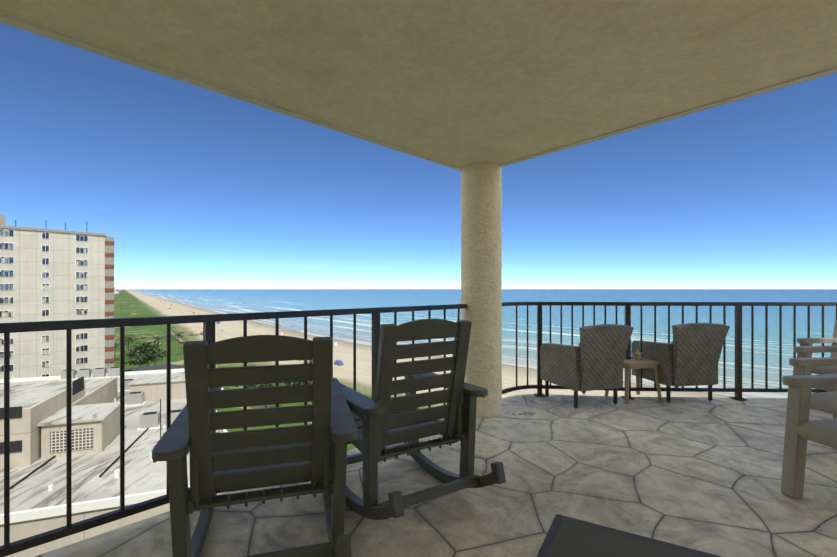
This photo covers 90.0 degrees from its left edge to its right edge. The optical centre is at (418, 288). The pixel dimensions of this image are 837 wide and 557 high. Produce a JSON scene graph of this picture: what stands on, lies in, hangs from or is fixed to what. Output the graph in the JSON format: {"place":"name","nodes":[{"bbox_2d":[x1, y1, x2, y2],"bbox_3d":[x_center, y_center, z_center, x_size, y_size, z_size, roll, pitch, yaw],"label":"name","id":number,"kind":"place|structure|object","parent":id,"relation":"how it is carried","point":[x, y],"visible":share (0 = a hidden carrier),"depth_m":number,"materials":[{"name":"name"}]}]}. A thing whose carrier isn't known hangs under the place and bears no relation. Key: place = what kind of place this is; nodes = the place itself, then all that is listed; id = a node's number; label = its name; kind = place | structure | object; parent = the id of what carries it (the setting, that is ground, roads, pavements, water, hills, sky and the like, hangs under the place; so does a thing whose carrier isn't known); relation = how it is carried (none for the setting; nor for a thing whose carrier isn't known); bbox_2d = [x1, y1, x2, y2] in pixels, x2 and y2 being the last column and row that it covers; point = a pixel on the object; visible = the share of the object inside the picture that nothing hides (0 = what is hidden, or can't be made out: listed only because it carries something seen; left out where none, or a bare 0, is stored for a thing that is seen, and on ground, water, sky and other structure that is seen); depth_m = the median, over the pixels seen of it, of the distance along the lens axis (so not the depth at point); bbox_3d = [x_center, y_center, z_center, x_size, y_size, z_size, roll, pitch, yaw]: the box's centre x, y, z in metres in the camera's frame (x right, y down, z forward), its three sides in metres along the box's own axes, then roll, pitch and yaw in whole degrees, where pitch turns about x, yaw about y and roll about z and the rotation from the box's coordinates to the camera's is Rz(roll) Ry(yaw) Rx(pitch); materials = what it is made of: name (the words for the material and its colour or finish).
{"place":"outdoors","nodes":[
{"label":"outdoors","id":0,"kind":"place"},
{"bbox_2d":[0,214,113,378],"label":"tall building","id":1,"kind":"structure","parent":0,"point":[51,275],"depth_m":98.78,"materials":[{"name":"beige concrete"}]},
{"bbox_2d":[125,364,183,371],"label":"road","id":2,"kind":"structure","parent":0,"point":[154,367],"depth_m":131.94,"materials":[{"name":"grey asphalt"}]},
{"bbox_2d":[0,23,836,288],"label":"sky","id":3,"kind":"structure","parent":0,"point":[194,187],"materials":[{"name":"blue"}]},
{"bbox_2d":[114,289,733,450],"bbox_3d":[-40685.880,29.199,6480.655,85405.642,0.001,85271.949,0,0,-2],"label":"ground","id":4,"kind":"structure","parent":0,"point":[129,304],"depth_m":189.34,"materials":[{"name":"beige sand"}]},
{"bbox_2d":[0,367,227,556],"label":"rooftop","id":5,"kind":"structure","parent":4,"relation":"on","point":[37,455],"depth_m":39.52,"materials":[{"name":"white concrete"}]},
{"bbox_2d":[114,341,119,360],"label":"palm","id":6,"kind":"object","parent":4,"relation":"on","point":[115,343],"visible":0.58,"depth_m":169.67,"materials":[{"name":"green plant"}]},
{"bbox_2d":[125,336,136,358],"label":"palm","id":7,"kind":"object","parent":4,"relation":"on","point":[127,343],"visible":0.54,"depth_m":169.17,"materials":[{"name":"green plant"}]},
{"bbox_2d":[126,337,139,346],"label":"palm","id":8,"kind":"object","parent":4,"relation":"on","point":[132,341],"visible":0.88,"depth_m":166.45,"materials":[{"name":"green plant"}]},
{"bbox_2d":[125,346,144,362],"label":"tree","id":9,"kind":"object","parent":4,"relation":"on","point":[133,352],"visible":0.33,"depth_m":161.76,"materials":[{"name":"green plant"}]},
{"bbox_2d":[125,351,153,366],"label":"tree","id":10,"kind":"object","parent":4,"relation":"on","point":[139,359],"visible":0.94,"depth_m":146.07,"materials":[{"name":"green plant"}]},
{"bbox_2d":[133,339,162,350],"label":"tree","id":11,"kind":"object","parent":4,"relation":"on","point":[145,346],"visible":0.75,"depth_m":164.47,"materials":[{"name":"green plant"}]},
{"bbox_2d":[141,344,165,364],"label":"tree","id":12,"kind":"object","parent":4,"relation":"on","point":[154,353],"visible":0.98,"depth_m":148.76,"materials":[{"name":"green plant"}]},
{"bbox_2d":[151,335,165,341],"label":"palm","id":13,"kind":"object","parent":4,"relation":"on","point":[158,339],"visible":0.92,"depth_m":176.88,"materials":[{"name":"green plant"}]},
{"bbox_2d":[115,331,202,341],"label":"dune walk","id":14,"kind":"structure","parent":4,"relation":"on","point":[156,335],"depth_m":248.69,"materials":[{"name":"brown wood"}]},
{"bbox_2d":[171,331,185,355],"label":"palm","id":15,"kind":"object","parent":4,"relation":"on","point":[176,336],"visible":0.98,"depth_m":182.64,"materials":[{"name":"green plant"}]},
{"bbox_2d":[158,301,343,365],"bbox_3d":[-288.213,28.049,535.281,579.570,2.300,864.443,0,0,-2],"label":"beach umbrellas","id":16,"kind":"object","parent":4,"relation":"on","point":[338,362],"visible":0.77,"depth_m":214.81,"materials":[{"name":"blue"}]},
{"bbox_2d":[252,383,283,407],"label":"tree","id":17,"kind":"object","parent":4,"relation":"on","point":[264,385],"visible":0.12,"depth_m":98.81,"materials":[{"name":"green plant"}]},
{"bbox_2d":[283,381,310,385],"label":"tree","id":18,"kind":"object","parent":4,"relation":"on","point":[293,383],"visible":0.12,"depth_m":109.03,"materials":[{"name":"green plant"}]},
{"bbox_2d":[126,289,836,397],"bbox_3d":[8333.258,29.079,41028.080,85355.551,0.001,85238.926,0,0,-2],"label":"sea","id":19,"kind":"structure","parent":0,"point":[227,301],"depth_m":495.96,"materials":[{"name":"blue liquid"}]},
{"bbox_2d":[537,514,721,556],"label":"table","id":20,"kind":"object","parent":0,"point":[566,536],"visible":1,"depth_m":1.94,"materials":[{"name":"grey"}]},
{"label":"apartment block","id":21,"kind":"object","parent":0,"visible":0},
{"bbox_2d":[0,0,836,170],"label":"ceiling slabs","id":22,"kind":"structure","parent":21,"relation":"on","point":[457,84],"depth_m":2.13,"materials":[{"name":"paint"}]},
{"bbox_2d":[35,394,836,556],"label":"balcony floor","id":23,"kind":"structure","parent":21,"relation":"on","point":[703,474],"depth_m":2.44,"materials":[{"name":"grey stone"}]},
{"bbox_2d":[152,335,357,556],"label":"rocking chair","id":24,"kind":"object","parent":23,"relation":"on","point":[237,460],"visible":1,"depth_m":1.72,"materials":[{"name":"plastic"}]},
{"bbox_2d":[310,319,505,519],"bbox_3d":[-0.114,0.686,2.476,0.765,1.018,1.066,0,-4,-32],"label":"rocking chair","id":25,"kind":"object","parent":23,"relation":"on","point":[383,419],"visible":0.88,"depth_m":2.23,"materials":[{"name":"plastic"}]},
{"bbox_2d":[0,302,836,556],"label":"railings","id":26,"kind":"object","parent":23,"relation":"on","point":[7,548],"visible":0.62,"depth_m":2.48,"materials":[{"name":"metal"}]},
{"bbox_2d":[460,162,501,416],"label":"column","id":27,"kind":"structure","parent":23,"relation":"on","point":[481,239],"depth_m":3.92,"materials":[{"name":"paint"}]},
{"bbox_2d":[540,324,633,409],"bbox_3d":[1.736,0.772,4.388,0.608,0.853,0.722,0,0,-18],"label":"wicker chair","id":28,"kind":"object","parent":23,"relation":"on","point":[593,359],"visible":1,"depth_m":4.13,"materials":[{"name":"grey wicker"}]},
{"bbox_2d":[605,343,661,403],"bbox_3d":[2.336,0.902,4.563,0.480,0.597,0.400,0,0,-12],"label":"side table","id":29,"kind":"object","parent":23,"relation":"on","point":[637,362],"visible":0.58,"depth_m":4.43,"materials":[{"name":"wood"}]},
{"bbox_2d":[632,323,729,403],"bbox_3d":[2.821,0.772,4.568,0.608,0.853,0.722,0,0,-8],"label":"wicker chair","id":30,"kind":"object","parent":23,"relation":"on","point":[689,354],"visible":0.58,"depth_m":4.29,"materials":[{"name":"grey wicker"}]},
{"bbox_2d":[781,375,836,498],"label":"plastic chair","id":31,"kind":"object","parent":23,"relation":"on","point":[801,429],"visible":0.98,"depth_m":2.39,"materials":[{"name":"grey plastic"}]},
{"bbox_2d":[789,357,836,414],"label":"plastic chair","id":32,"kind":"object","parent":23,"relation":"on","point":[824,401],"visible":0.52,"depth_m":3.00,"materials":[{"name":"grey plastic"}]},
{"bbox_2d":[794,345,836,418],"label":"plastic chair","id":33,"kind":"object","parent":23,"relation":"on","point":[804,351],"visible":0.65,"depth_m":3.65,"materials":[{"name":"grey plastic"}]},
{"bbox_2d":[797,320,836,391],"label":"plastic chair","id":34,"kind":"object","parent":23,"relation":"on","point":[817,369],"visible":0.29,"depth_m":4.27,"materials":[{"name":"grey plastic"}]}
]}

